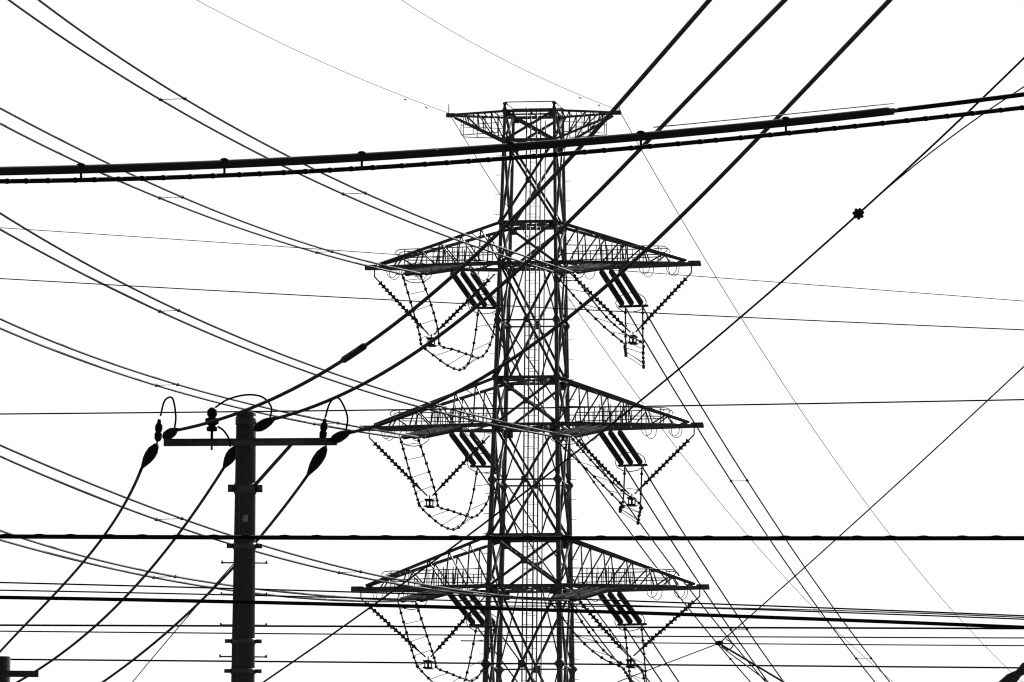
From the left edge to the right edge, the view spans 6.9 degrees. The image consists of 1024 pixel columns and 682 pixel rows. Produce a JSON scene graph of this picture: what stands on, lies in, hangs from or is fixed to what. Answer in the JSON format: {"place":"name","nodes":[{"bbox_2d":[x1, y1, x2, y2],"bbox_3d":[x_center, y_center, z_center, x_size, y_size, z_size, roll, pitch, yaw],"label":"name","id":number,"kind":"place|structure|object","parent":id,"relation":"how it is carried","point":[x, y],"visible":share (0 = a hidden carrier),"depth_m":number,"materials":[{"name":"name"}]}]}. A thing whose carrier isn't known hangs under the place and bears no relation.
{"place":"outdoors","nodes":[
{"label":"outdoors","id":0,"kind":"place"},
{"bbox_2d":[231,411,255,681],"bbox_3d":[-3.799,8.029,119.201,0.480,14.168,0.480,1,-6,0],"label":"concrete utility pole","id":1,"kind":"object","parent":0,"point":[245,628],"visible":0.79,"depth_m":119.64,"materials":[{"name":"black concrete"}]},
{"bbox_2d":[156,416,336,681],"bbox_3d":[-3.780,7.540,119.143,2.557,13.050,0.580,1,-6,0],"label":"utility pole hardware","id":2,"kind":"object","parent":1,"relation":"attached to","point":[247,487],"visible":1,"depth_m":119.72,"materials":[{"name":"black metal"}]},
{"bbox_2d":[0,0,892,681],"bbox_3d":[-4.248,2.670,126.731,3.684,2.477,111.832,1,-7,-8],"label":"distribution line wires","id":3,"kind":"object","parent":2,"relation":"attached to","point":[354,352],"visible":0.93,"depth_m":101.98,"materials":[{"name":"black metal"}]},
{"bbox_2d":[243,515,247,521],"bbox_3d":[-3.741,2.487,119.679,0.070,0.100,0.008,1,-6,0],"label":"utility pole number plate","id":4,"kind":"object","parent":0,"point":[245,518],"visible":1,"depth_m":119.67,"materials":[{"name":"grey metal"}]},
{"bbox_2d":[141,407,351,476],"bbox_3d":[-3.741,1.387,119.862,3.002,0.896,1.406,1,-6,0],"label":"utility pole insulators","id":5,"kind":"object","parent":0,"point":[316,461],"visible":0.98,"depth_m":119.81,"materials":[{"name":"black ceramic"}]},
{"bbox_2d":[160,394,348,446],"bbox_3d":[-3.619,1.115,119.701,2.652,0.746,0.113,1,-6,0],"label":"utility pole jumpers","id":6,"kind":"object","parent":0,"point":[225,400],"visible":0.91,"depth_m":119.69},
{"bbox_2d":[0,106,897,175],"bbox_3d":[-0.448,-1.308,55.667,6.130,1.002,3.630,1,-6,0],"label":"telecom cable sheath","id":7,"kind":"object","parent":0,"point":[384,155],"visible":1,"depth_m":55.69,"materials":[{"name":"black rubber"}]},
{"bbox_2d":[0,57,1023,681],"bbox_3d":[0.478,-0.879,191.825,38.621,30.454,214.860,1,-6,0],"label":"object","id":8,"kind":"object","parent":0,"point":[858,213],"visible":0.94,"depth_m":199.99,"materials":[{"name":"grey metal"}]},
{"bbox_2d":[0,92,1023,628],"bbox_3d":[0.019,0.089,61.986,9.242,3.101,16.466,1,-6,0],"label":"telecom cables","id":9,"kind":"object","parent":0,"point":[558,154],"visible":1,"depth_m":59.99,"materials":[{"name":"black rubber"}]},
{"bbox_2d":[0,656,1023,681],"bbox_3d":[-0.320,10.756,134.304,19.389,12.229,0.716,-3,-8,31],"label":"neighbour poles","id":10,"kind":"object","parent":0,"point":[6,673],"visible":1,"depth_m":139.46,"materials":[{"name":"concrete"}]},
{"bbox_2d":[0,0,1023,681],"label":"sky","id":11,"kind":"structure","parent":0,"point":[953,224],"materials":[{"name":"white"}]},
{"bbox_2d":[396,260,648,681],"bbox_3d":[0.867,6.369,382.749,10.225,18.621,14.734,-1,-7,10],"label":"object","id":12,"kind":"object","parent":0,"point":[629,497],"visible":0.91,"depth_m":382.12,"materials":[{"name":"black ceramic"}]},
{"bbox_2d":[351,101,709,681],"bbox_3d":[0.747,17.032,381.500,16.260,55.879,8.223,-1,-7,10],"label":"steel transmission tower","id":13,"kind":"structure","parent":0,"point":[556,377],"depth_m":382.90,"materials":[{"name":"black metal"}]},
{"bbox_2d":[361,263,699,656],"bbox_3d":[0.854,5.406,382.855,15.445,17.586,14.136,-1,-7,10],"label":"transmission tower insulators","id":14,"kind":"object","parent":13,"relation":"attached to","point":[586,592],"visible":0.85,"depth_m":383.28,"materials":[{"name":"ceramic"}]},
{"label":"ground","id":15,"kind":"structure","parent":0,"visible":0},
{"bbox_2d":[0,0,1021,681],"bbox_3d":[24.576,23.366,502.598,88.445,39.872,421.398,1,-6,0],"label":"transmission line conductors","id":16,"kind":"object","parent":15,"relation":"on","point":[340,382],"visible":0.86,"depth_m":348.09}
]}

